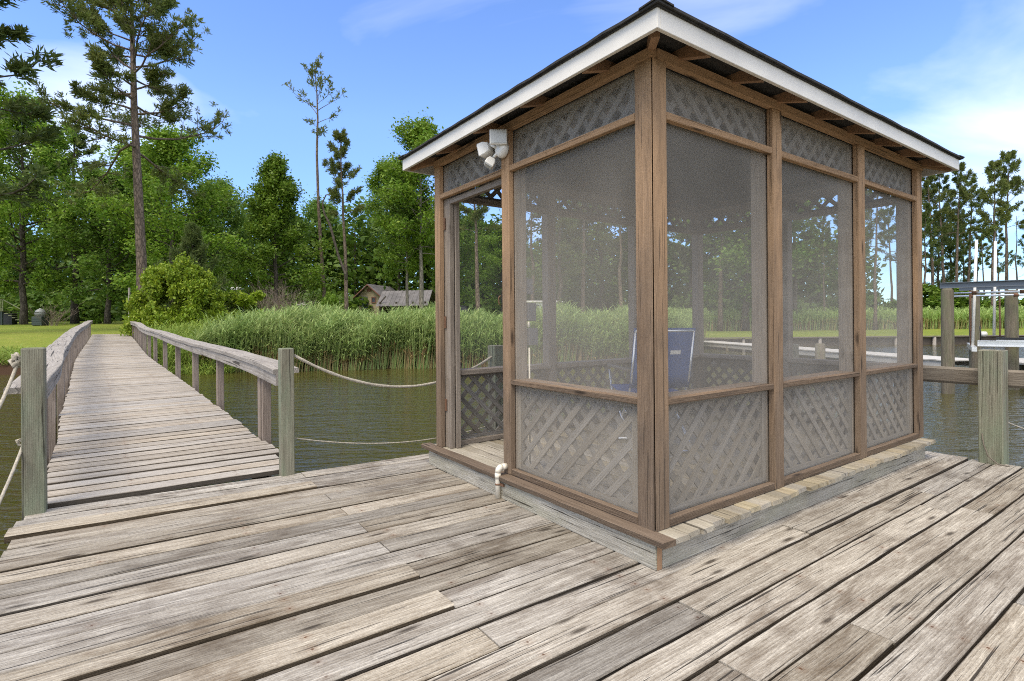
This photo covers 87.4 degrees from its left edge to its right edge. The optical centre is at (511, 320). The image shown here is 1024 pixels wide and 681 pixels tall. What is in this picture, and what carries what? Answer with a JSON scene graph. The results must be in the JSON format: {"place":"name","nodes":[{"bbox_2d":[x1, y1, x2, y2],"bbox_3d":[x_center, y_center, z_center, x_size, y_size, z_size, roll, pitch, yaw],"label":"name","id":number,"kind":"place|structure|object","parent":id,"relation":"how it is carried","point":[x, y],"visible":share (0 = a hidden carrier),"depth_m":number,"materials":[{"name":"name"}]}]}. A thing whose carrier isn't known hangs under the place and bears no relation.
{"place":"outdoors","nodes":[
{"label":"outdoors","id":0,"kind":"place"},
{"bbox_2d":[460,305,470,315],"bbox_3d":[-6.504,-0.772,55.993,4.344,1.735,1.730,0,0,-5],"label":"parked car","id":1,"kind":"object","parent":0,"point":[463,308],"visible":0.04,"depth_m":55.27,"materials":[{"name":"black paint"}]},
{"bbox_2d":[0,344,1023,556],"bbox_3d":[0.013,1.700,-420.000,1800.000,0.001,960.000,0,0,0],"label":"water","id":2,"kind":"structure","parent":0,"point":[329,407],"depth_m":9.85,"materials":[{"name":"green liquid"}]},
{"bbox_2d":[20,347,47,519],"bbox_3d":[-2.798,1.740,3.149,0.104,3.165,0.104,0,0,-35],"label":"mooring post","id":3,"kind":"object","parent":2,"relation":"in","point":[34,429],"visible":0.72,"depth_m":3.11,"materials":[{"name":"grey wood"}]},
{"bbox_2d":[0,352,20,408],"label":"rope","id":4,"kind":"object","parent":3,"relation":"attached to","point":[14,361],"visible":0.96,"depth_m":3.09,"materials":[{"name":"beige fabric"}]},
{"bbox_2d":[0,438,21,503],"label":"rope","id":5,"kind":"object","parent":3,"relation":"hanging from","point":[11,472],"visible":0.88,"depth_m":2.99,"materials":[{"name":"beige fabric"}]},
{"bbox_2d":[278,348,294,475],"bbox_3d":[-1.637,1.756,3.912,0.092,3.115,0.092,0,0,-35],"label":"mooring post","id":6,"kind":"object","parent":2,"relation":"in","point":[286,412],"visible":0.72,"depth_m":3.88,"materials":[{"name":"grey wood"}]},
{"bbox_2d":[488,345,502,433],"bbox_3d":[-0.133,1.764,5.013,0.124,3.075,0.124,0,0,-35],"label":"mooring post","id":7,"kind":"object","parent":2,"relation":"in","point":[495,352],"visible":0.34,"depth_m":4.96,"materials":[{"name":"grey wood"}]},
{"bbox_2d":[295,426,484,443],"bbox_3d":[-0.882,0.935,4.475,1.797,0.174,0.009,0,0,-37],"label":"rope","id":8,"kind":"object","parent":7,"relation":"attached to","point":[370,443],"visible":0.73,"depth_m":4.26,"materials":[{"name":"beige fabric"}]},
{"bbox_2d":[294,354,491,387],"bbox_3d":[-0.871,0.398,4.472,1.822,0.321,0.024,0,0,-37],"label":"rope","id":9,"kind":"object","parent":7,"relation":"attached to","point":[360,381],"visible":0.74,"depth_m":4.26,"materials":[{"name":"beige fabric"}]},
{"bbox_2d":[793,344,798,405],"bbox_3d":[2.844,1.758,5.488,0.140,3.040,0.140,0,0,-35],"label":"mooring post","id":10,"kind":"object","parent":2,"relation":"in","point":[795,350],"visible":0.1,"depth_m":5.44,"materials":[{"name":"grey wood"}]},
{"bbox_2d":[708,360,1023,388],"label":"bumper beam","id":11,"kind":"structure","parent":10,"relation":"attached to","point":[955,375],"depth_m":4.33,"materials":[{"name":"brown wood"}]},
{"bbox_2d":[815,343,825,358],"bbox_3d":[8.923,2.040,15.500,0.280,2.780,0.280,0,0,0],"label":"dock piling","id":12,"kind":"object","parent":2,"relation":"in","point":[820,353],"visible":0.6,"depth_m":15.40,"materials":[{"name":"grey wood"}]},
{"bbox_2d":[704,341,968,365],"bbox_3d":[12.767,2.105,26.300,1.400,1.788,19.587,0,0,-8],"label":"dock","id":13,"kind":"object","parent":2,"relation":"in","point":[928,360],"visible":0.44,"depth_m":20.60,"materials":[{"name":"grey wood"}]},
{"bbox_2d":[940,240,1023,393],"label":"lift","id":14,"kind":"object","parent":2,"relation":"in","point":[1011,342],"visible":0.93,"depth_m":12.37,"materials":[{"name":"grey wood"}]},
{"bbox_2d":[979,326,987,339],"bbox_3d":[11.328,0.337,12.900,0.167,0.452,0.120,0,0,0],"label":"lift motor","id":15,"kind":"object","parent":14,"relation":"attached to","point":[984,333],"visible":0.93,"depth_m":12.88,"materials":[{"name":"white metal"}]},
{"bbox_2d":[1019,358,1023,370],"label":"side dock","id":16,"kind":"object","parent":2,"relation":"in","point":[1021,361],"visible":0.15,"depth_m":13.29,"materials":[{"name":"brown wood"}]},
{"bbox_2d":[0,320,1023,374],"bbox_3d":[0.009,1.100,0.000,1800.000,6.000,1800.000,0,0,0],"label":"ground","id":17,"kind":"structure","parent":0,"point":[25,336],"depth_m":35.07,"materials":[{"name":"green plant"}]},
{"bbox_2d":[0,299,19,324],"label":"raised stair deck","id":18,"kind":"structure","parent":17,"relation":"on","point":[8,318],"depth_m":44.26,"materials":[{"name":"grey wood"}]},
{"bbox_2d":[0,0,66,208],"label":"pine tree","id":19,"kind":"object","parent":17,"relation":"on","point":[22,70],"visible":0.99,"depth_m":28.14,"materials":[{"name":"green plant"}]},
{"bbox_2d":[0,110,76,297],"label":"broadleaf tree","id":20,"kind":"object","parent":17,"relation":"on","point":[16,274],"visible":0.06,"depth_m":49.84,"materials":[{"name":"green plant"}]},
{"bbox_2d":[32,308,48,325],"bbox_3d":[-35.192,-0.298,39.961,0.760,1.335,0.750,0,0,0],"label":"barbecue grill","id":21,"kind":"object","parent":17,"relation":"on","point":[36,321],"visible":0.89,"depth_m":39.74,"materials":[{"name":"grey metal"}]},
{"bbox_2d":[0,80,89,324],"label":"broadleaf tree","id":22,"kind":"object","parent":17,"relation":"on","point":[45,155],"visible":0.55,"depth_m":42.69,"materials":[{"name":"green plant"}]},
{"bbox_2d":[29,303,81,325],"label":"bare sapling","id":23,"kind":"object","parent":17,"relation":"on","point":[56,315],"visible":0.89,"depth_m":39.97,"materials":[{"name":"brown plant"}]},
{"bbox_2d":[26,121,108,323],"bbox_3d":[-38.471,-8.491,46.583,6.512,17.788,6.716,0,0,42],"label":"pine tree","id":24,"kind":"object","parent":17,"relation":"on","point":[74,318],"visible":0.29,"depth_m":46.80,"materials":[{"name":"green plant"}]},
{"bbox_2d":[0,344,189,364],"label":"bank grass","id":25,"kind":"structure","parent":17,"relation":"on","point":[6,353],"depth_m":19.26,"materials":[{"name":"green plant"}]},
{"bbox_2d":[31,152,168,323],"bbox_3d":[-33.117,-6.541,43.669,11.202,13.893,9.327,0,0,35],"label":"broadleaf tree","id":26,"kind":"object","parent":17,"relation":"on","point":[109,295],"visible":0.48,"depth_m":42.59,"materials":[{"name":"green plant"}]},
{"bbox_2d":[86,307,115,323],"bbox_3d":[-35.293,-0.350,45.929,2.132,1.783,1.804,0,0,0],"label":"green bush","id":27,"kind":"object","parent":17,"relation":"on","point":[96,316],"visible":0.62,"depth_m":45.60,"materials":[{"name":"green plant"}]},
{"bbox_2d":[27,0,232,308],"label":"tall pine","id":28,"kind":"object","parent":17,"relation":"on","point":[165,45],"visible":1,"depth_m":30.81,"materials":[{"name":"green plant"}]},
{"bbox_2d":[73,135,220,262],"bbox_3d":[-33.698,-8.598,49.440,11.195,17.781,11.592,0,0,21],"label":"broadleaf tree","id":29,"kind":"object","parent":17,"relation":"on","point":[120,146],"visible":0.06,"depth_m":48.97,"materials":[{"name":"green plant"}]},
{"bbox_2d":[3,320,298,508],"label":"pier walkway","id":30,"kind":"structure","parent":17,"relation":"on","point":[131,418],"depth_m":5.00,"materials":[{"name":"grey wood"}]},
{"bbox_2d":[79,121,251,303],"bbox_3d":[-25.720,-7.508,40.938,11.921,15.900,11.343,0,0,-15],"label":"broadleaf tree","id":31,"kind":"object","parent":17,"relation":"on","point":[177,152],"visible":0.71,"depth_m":40.05,"materials":[{"name":"green plant"}]},
{"bbox_2d":[119,251,230,335],"bbox_3d":[-15.496,-1.074,24.992,5.075,4.442,4.140,0,0,0],"label":"leafy shrub","id":32,"kind":"object","parent":17,"relation":"on","point":[190,291],"visible":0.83,"depth_m":24.13,"materials":[{"name":"green plant"}]},
{"bbox_2d":[132,316,237,375],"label":"bank grass","id":33,"kind":"structure","parent":17,"relation":"on","point":[186,331],"depth_m":19.04,"materials":[{"name":"green plant"}]},
{"bbox_2d":[143,219,241,311],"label":"young pine","id":34,"kind":"object","parent":17,"relation":"on","point":[193,237],"visible":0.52,"depth_m":28.86,"materials":[{"name":"green plant"}]},
{"bbox_2d":[173,171,255,292],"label":"broadleaf tree","id":35,"kind":"object","parent":17,"relation":"on","point":[235,221],"visible":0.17,"depth_m":50.83,"materials":[{"name":"green plant"}]},
{"bbox_2d":[223,290,265,320],"bbox_3d":[-15.705,-0.424,30.933,3.951,2.820,3.630,0,0,0],"label":"round shrub","id":36,"kind":"object","parent":17,"relation":"on","point":[243,302],"visible":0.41,"depth_m":30.41,"materials":[{"name":"green plant"}]},
{"bbox_2d":[233,279,322,313],"bbox_3d":[-14.569,-1.021,33.168,4.419,3.310,5.056,0,0,24],"label":"bare shrub","id":37,"kind":"object","parent":17,"relation":"on","point":[277,303],"visible":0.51,"depth_m":32.98,"materials":[{"name":"plant"}]},
{"bbox_2d":[212,150,350,308],"bbox_3d":[-19.273,-7.062,44.484,11.065,14.703,9.496,0,0,-1],"label":"broadleaf tree","id":38,"kind":"object","parent":17,"relation":"on","point":[278,192],"visible":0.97,"depth_m":44.24,"materials":[{"name":"green plant"}]},
{"bbox_2d":[282,52,346,298],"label":"sparse pine","id":39,"kind":"object","parent":17,"relation":"on","point":[318,132],"visible":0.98,"depth_m":45.91,"materials":[{"name":"green plant"}]},
{"bbox_2d":[294,191,364,288],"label":"broadleaf tree","id":40,"kind":"object","parent":17,"relation":"on","point":[311,209],"visible":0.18,"depth_m":76.47,"materials":[{"name":"green plant"}]},
{"bbox_2d":[315,291,343,311],"bbox_3d":[-13.582,-0.812,39.958,2.474,2.898,2.094,0,0,-12],"label":"green bush","id":41,"kind":"object","parent":17,"relation":"on","point":[329,298],"visible":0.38,"depth_m":39.72,"materials":[{"name":"green plant"}]},
{"bbox_2d":[322,128,365,314],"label":"pine tree","id":42,"kind":"object","parent":17,"relation":"on","point":[334,168],"visible":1,"depth_m":42.86,"materials":[{"name":"green plant"}]},
{"bbox_2d":[322,194,347,279],"bbox_3d":[-13.951,-6.615,42.200,2.003,6.826,0.214,0,0,0],"label":"dead limb","id":43,"kind":"object","parent":42,"relation":"attached to","point":[336,248],"visible":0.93,"depth_m":42.13,"materials":[{"name":"wood"}]},
{"bbox_2d":[356,155,419,266],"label":"broadleaf tree","id":44,"kind":"object","parent":17,"relation":"on","point":[377,177],"visible":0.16,"depth_m":80.71,"materials":[{"name":"green plant"}]},
{"bbox_2d":[353,284,434,314],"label":"tan shed","id":45,"kind":"structure","parent":17,"relation":"on","point":[378,296],"depth_m":59.35,"materials":[{"name":"grey wood"}]},
{"bbox_2d":[371,297,375,302],"bbox_3d":[-15.441,-2.346,59.833,0.560,0.672,0.066,0,0,14],"label":"window","id":46,"kind":"structure","parent":45,"relation":"in","point":[373,299],"depth_m":59.83,"materials":[{"name":"grey glass"}]},
{"bbox_2d":[366,152,434,309],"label":"broadleaf tree","id":47,"kind":"object","parent":17,"relation":"on","point":[390,257],"visible":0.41,"depth_m":46.09,"materials":[{"name":"green plant"}]},
{"bbox_2d":[364,107,468,308],"bbox_3d":[-7.951,-9.004,45.364,9.072,19.043,8.761,0,0,-11],"label":"broadleaf tree","id":48,"kind":"object","parent":17,"relation":"on","point":[415,135],"visible":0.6,"depth_m":44.83,"materials":[{"name":"green plant"}]},
{"bbox_2d":[189,298,715,372],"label":"reeds","id":49,"kind":"object","parent":17,"relation":"on","point":[352,338],"visible":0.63,"depth_m":19.46,"materials":[{"name":"green plant"}]},
{"bbox_2d":[418,202,490,305],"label":"broadleaf tree","id":50,"kind":"object","parent":17,"relation":"on","point":[466,252],"visible":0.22,"depth_m":51.57,"materials":[{"name":"green plant"}]},
{"bbox_2d":[459,183,501,311],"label":"pine tree","id":51,"kind":"object","parent":17,"relation":"on","point":[478,214],"visible":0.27,"depth_m":39.78,"materials":[{"name":"green plant"}]},
{"bbox_2d":[465,222,537,314],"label":"broadleaf tree","id":52,"kind":"object","parent":17,"relation":"on","point":[493,250],"visible":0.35,"depth_m":57.28,"materials":[{"name":"green plant"}]},
{"bbox_2d":[0,451,1023,680],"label":"plank deck","id":53,"kind":"structure","parent":17,"relation":"on","point":[416,568],"depth_m":2.20,"materials":[{"name":"grey wood"}]},
{"bbox_2d":[398,0,964,570],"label":"screened gazebo","id":54,"kind":"object","parent":53,"relation":"on","point":[650,118],"visible":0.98,"depth_m":3.31,"materials":[{"name":"brown wood"}]},
{"bbox_2d":[477,129,508,169],"bbox_3d":[-0.124,-1.064,3.354,0.118,0.211,0.245,0,0,-35],"label":"flood light","id":55,"kind":"object","parent":54,"relation":"attached to","point":[498,141],"visible":1,"depth_m":3.33,"materials":[{"name":"white plastic"}]},
{"bbox_2d":[607,328,695,453],"bbox_3d":[1.047,0.499,4.071,0.483,0.898,0.638,0,0,-7],"label":"folding chair","id":56,"kind":"object","parent":54,"relation":"on","point":[680,347],"visible":0.41,"depth_m":3.84,"materials":[{"name":"fabric"}]},
{"bbox_2d":[978,349,1008,464],"bbox_3d":[3.663,1.745,4.072,0.146,3.052,0.146,0,0,-35],"label":"mooring post","id":57,"kind":"object","parent":53,"relation":"on","point":[993,427],"visible":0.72,"depth_m":4.02,"materials":[{"name":"grey wood"}]},
{"bbox_2d":[981,433,1009,466],"bbox_3d":[3.591,0.960,3.987,0.032,0.220,0.166,0,0,-29],"label":"rope","id":58,"kind":"object","parent":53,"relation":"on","point":[987,453],"visible":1,"depth_m":4.01,"materials":[{"name":"brown fabric"}]},
{"bbox_2d":[0,184,1023,327],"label":"wood","id":59,"kind":"object","parent":17,"relation":"on","point":[363,273],"visible":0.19,"depth_m":67.38,"materials":[{"name":"green plant"}]},
{"bbox_2d":[526,193,541,300],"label":"pine tree","id":60,"kind":"object","parent":17,"relation":"on","point":[529,234],"visible":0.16,"depth_m":56.30,"materials":[{"name":"green plant"}]},
{"bbox_2d":[527,300,562,308],"bbox_3d":[2.929,-0.871,53.194,3.796,2.331,2.800,0,0,-6],"label":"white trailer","id":61,"kind":"object","parent":17,"relation":"on","point":[538,302],"visible":0.14,"depth_m":51.92,"materials":[{"name":"metal"}]},
{"bbox_2d":[529,198,586,306],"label":"pine tree","id":62,"kind":"object","parent":17,"relation":"on","point":[561,222],"visible":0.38,"depth_m":51.68,"materials":[{"name":"green plant"}]},
{"bbox_2d":[561,203,609,313],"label":"pine tree","id":63,"kind":"object","parent":17,"relation":"on","point":[602,224],"visible":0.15,"depth_m":53.70,"materials":[{"name":"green plant"}]},
{"bbox_2d":[528,200,678,313],"bbox_3d":[9.386,-8.740,58.726,15.890,18.065,13.230,0,0,4],"label":"broadleaf tree","id":64,"kind":"object","parent":17,"relation":"on","point":[602,293],"visible":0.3,"depth_m":56.91,"materials":[{"name":"green plant"}]},
{"bbox_2d":[593,206,627,308],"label":"pine tree","id":65,"kind":"object","parent":17,"relation":"on","point":[620,240],"visible":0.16,"depth_m":52.02,"materials":[{"name":"green plant"}]},
{"bbox_2d":[615,225,627,289],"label":"pine tree","id":66,"kind":"object","parent":17,"relation":"on","point":[624,283],"visible":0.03,"depth_m":63.11,"materials":[{"name":"green plant"}]},
{"bbox_2d":[667,218,687,249],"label":"pine tree","id":67,"kind":"object","parent":17,"relation":"on","point":[672,236],"visible":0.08,"depth_m":50.81,"materials":[{"name":"green plant"}]},
{"bbox_2d":[667,217,719,309],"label":"pine tree","id":68,"kind":"object","parent":17,"relation":"on","point":[683,258],"visible":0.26,"depth_m":55.38,"materials":[{"name":"green plant"}]},
{"bbox_2d":[709,214,741,330],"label":"pine tree","id":69,"kind":"object","parent":17,"relation":"on","point":[720,313],"visible":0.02,"depth_m":50.62,"materials":[{"name":"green plant"}]},
{"bbox_2d":[674,195,836,330],"bbox_3d":[21.950,-8.858,50.780,14.558,19.878,17.485,0,0,-4],"label":"broadleaf tree","id":70,"kind":"object","parent":17,"relation":"on","point":[744,297],"visible":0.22,"depth_m":49.81,"materials":[{"name":"green plant"}]},
{"bbox_2d":[737,228,796,249],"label":"pine tree","id":71,"kind":"object","parent":17,"relation":"on","point":[793,245],"visible":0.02,"depth_m":51.43,"materials":[{"name":"green plant"}]},
{"bbox_2d":[792,209,826,327],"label":"pine tree","id":72,"kind":"object","parent":17,"relation":"on","point":[812,278],"visible":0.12,"depth_m":53.62,"materials":[{"name":"green plant"}]},
{"bbox_2d":[806,206,837,311],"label":"pine tree","id":73,"kind":"object","parent":17,"relation":"on","point":[826,233],"visible":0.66,"depth_m":59.77,"materials":[{"name":"green plant"}]},
{"bbox_2d":[827,214,837,294],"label":"pine tree","id":74,"kind":"object","parent":17,"relation":"on","point":[834,281],"visible":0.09,"depth_m":61.88,"materials":[{"name":"green plant"}]},
{"bbox_2d":[669,304,1023,330],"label":"reeds","id":75,"kind":"object","parent":17,"relation":"on","point":[815,319],"visible":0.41,"depth_m":51.69,"materials":[{"name":"green plant"}]},
{"bbox_2d":[704,335,1023,346],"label":"bulkhead wall","id":76,"kind":"structure","parent":17,"relation":"on","point":[876,340],"depth_m":33.59,"materials":[{"name":"grey wood"}]},
{"bbox_2d":[865,208,873,241],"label":"pine tree","id":77,"kind":"object","parent":17,"relation":"on","point":[867,239],"visible":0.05,"depth_m":57.64,"materials":[{"name":"green plant"}]},
{"bbox_2d":[865,189,894,329],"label":"pine tree","id":78,"kind":"object","parent":17,"relation":"on","point":[877,213],"visible":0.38,"depth_m":50.30,"materials":[{"name":"green plant"}]},
{"bbox_2d":[874,205,895,300],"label":"pine tree","id":79,"kind":"object","parent":17,"relation":"on","point":[891,211],"visible":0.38,"depth_m":63.62,"materials":[{"name":"green plant"}]},
{"bbox_2d":[889,197,928,240],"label":"pine tree","id":80,"kind":"object","parent":17,"relation":"on","point":[924,235],"visible":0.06,"depth_m":54.45,"materials":[{"name":"green plant"}]},
{"bbox_2d":[882,283,984,327],"bbox_3d":[46.524,-1.455,57.651,10.468,5.572,8.860,0,0,0],"label":"green bush","id":81,"kind":"object","parent":17,"relation":"on","point":[933,297],"visible":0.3,"depth_m":56.68,"materials":[{"name":"green plant"}]},
{"bbox_2d":[922,202,944,307],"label":"pine tree","id":82,"kind":"object","parent":17,"relation":"on","point":[930,242],"visible":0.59,"depth_m":59.85,"materials":[{"name":"green plant"}]},
{"bbox_2d":[922,175,953,310],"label":"pine tree","id":83,"kind":"object","parent":17,"relation":"on","point":[927,193],"visible":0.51,"depth_m":61.86,"materials":[{"name":"green plant"}]},
{"bbox_2d":[922,209,958,295],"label":"pine tree","id":84,"kind":"object","parent":17,"relation":"on","point":[937,269],"visible":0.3,"depth_m":71.43,"materials":[{"name":"green plant"}]},
{"bbox_2d":[925,172,967,282],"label":"pine tree","id":85,"kind":"object","parent":17,"relation":"on","point":[938,184],"visible":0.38,"depth_m":67.97,"materials":[{"name":"green plant"}]},
{"bbox_2d":[934,199,973,282],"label":"pine tree","id":86,"kind":"object","parent":17,"relation":"on","point":[952,248],"visible":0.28,"depth_m":73.26,"materials":[{"name":"green plant"}]},
{"bbox_2d":[936,161,979,281],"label":"pine tree","id":87,"kind":"object","parent":17,"relation":"on","point":[964,197],"visible":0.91,"depth_m":62.66,"materials":[{"name":"green plant"}]},
{"bbox_2d":[945,226,981,297],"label":"pine tree","id":88,"kind":"object","parent":17,"relation":"on","point":[964,271],"visible":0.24,"depth_m":75.48,"materials":[{"name":"green plant"}]},
{"bbox_2d":[948,173,989,281],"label":"pine tree","id":89,"kind":"object","parent":17,"relation":"on","point":[977,205],"visible":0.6,"depth_m":69.36,"materials":[{"name":"green plant"}]},
{"bbox_2d":[964,297,984,307],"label":"green bush","id":90,"kind":"object","parent":17,"relation":"on","point":[966,301],"visible":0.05,"depth_m":66.29,"materials":[{"name":"green plant"}]},
{"bbox_2d":[968,231,980,280],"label":"dead pine","id":91,"kind":"object","parent":17,"relation":"on","point":[977,262],"visible":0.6,"depth_m":63.95,"materials":[{"name":"brown plant"}]},
{"bbox_2d":[971,230,992,299],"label":"pine tree","id":92,"kind":"object","parent":17,"relation":"on","point":[985,246],"visible":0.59,"depth_m":75.00,"materials":[{"name":"green plant"}]},
{"bbox_2d":[980,298,1003,309],"bbox_3d":[56.700,-0.835,62.470,7.118,3.789,6.024,0,0,31],"label":"green bush","id":93,"kind":"object","parent":17,"relation":"on","point":[986,304],"visible":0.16,"depth_m":62.01,"materials":[{"name":"green plant"}]},
{"bbox_2d":[976,159,1013,306],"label":"pine tree","id":94,"kind":"object","parent":17,"relation":"on","point":[993,166],"visible":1,"depth_m":60.38,"materials":[{"name":"green plant"}]},
{"bbox_2d":[983,222,1014,290],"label":"pine tree","id":95,"kind":"object","parent":17,"relation":"on","point":[1000,238],"visible":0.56,"depth_m":77.99,"materials":[{"name":"green plant"}]},
{"bbox_2d":[981,150,1023,290],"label":"pine tree","id":96,"kind":"object","parent":17,"relation":"on","point":[1016,181],"visible":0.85,"depth_m":65.74,"materials":[{"name":"green plant"}]},
{"bbox_2d":[1006,216,1023,289],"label":"dead pine","id":97,"kind":"object","parent":17,"relation":"on","point":[1016,252],"visible":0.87,"depth_m":59.97,"materials":[{"name":"brown plant"}]},
{"bbox_2d":[1008,208,1023,268],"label":"pine tree","id":98,"kind":"object","parent":17,"relation":"on","point":[1020,241],"visible":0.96,"depth_m":63.52,"materials":[{"name":"green plant"}]},
{"bbox_2d":[1018,299,1023,310],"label":"green bush","id":99,"kind":"object","parent":17,"relation":"on","point":[1020,302],"visible":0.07,"depth_m":59.54,"materials":[{"name":"green plant"}]},
{"bbox_2d":[0,0,1023,303],"label":"sky","id":100,"kind":"structure","parent":0,"point":[950,73],"materials":[{"name":"blue"}]}
]}

